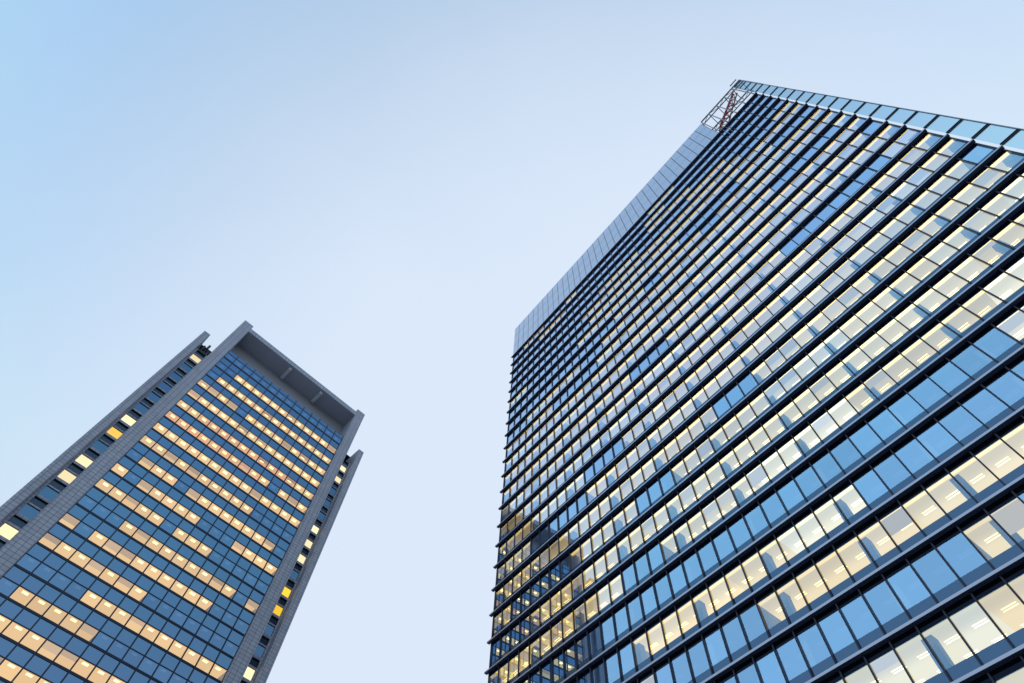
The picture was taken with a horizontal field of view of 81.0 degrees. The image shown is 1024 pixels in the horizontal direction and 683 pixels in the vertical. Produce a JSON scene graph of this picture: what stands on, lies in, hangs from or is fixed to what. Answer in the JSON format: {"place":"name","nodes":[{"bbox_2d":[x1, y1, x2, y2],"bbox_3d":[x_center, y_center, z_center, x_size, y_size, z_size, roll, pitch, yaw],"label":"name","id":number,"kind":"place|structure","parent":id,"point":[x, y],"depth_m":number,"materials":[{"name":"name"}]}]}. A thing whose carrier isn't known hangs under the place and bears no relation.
{"place":"outdoors","nodes":[
{"label":"outdoors","id":0,"kind":"place"},
{"bbox_2d":[0,320,364,682],"bbox_3d":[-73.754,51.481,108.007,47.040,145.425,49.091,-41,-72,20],"label":"tower","id":1,"kind":"structure","parent":0,"point":[172,520],"depth_m":106.41,"materials":[{"name":"blue glass"}]},
{"bbox_2d":[0,0,1023,682],"label":"sky","id":2,"kind":"structure","parent":0,"point":[384,191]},
{"bbox_2d":[484,79,1023,682],"bbox_3d":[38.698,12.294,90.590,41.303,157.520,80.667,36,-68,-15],"label":"tower","id":3,"kind":"structure","parent":0,"point":[764,423],"depth_m":61.82,"materials":[{"name":"glass"},{"name":"metal"}]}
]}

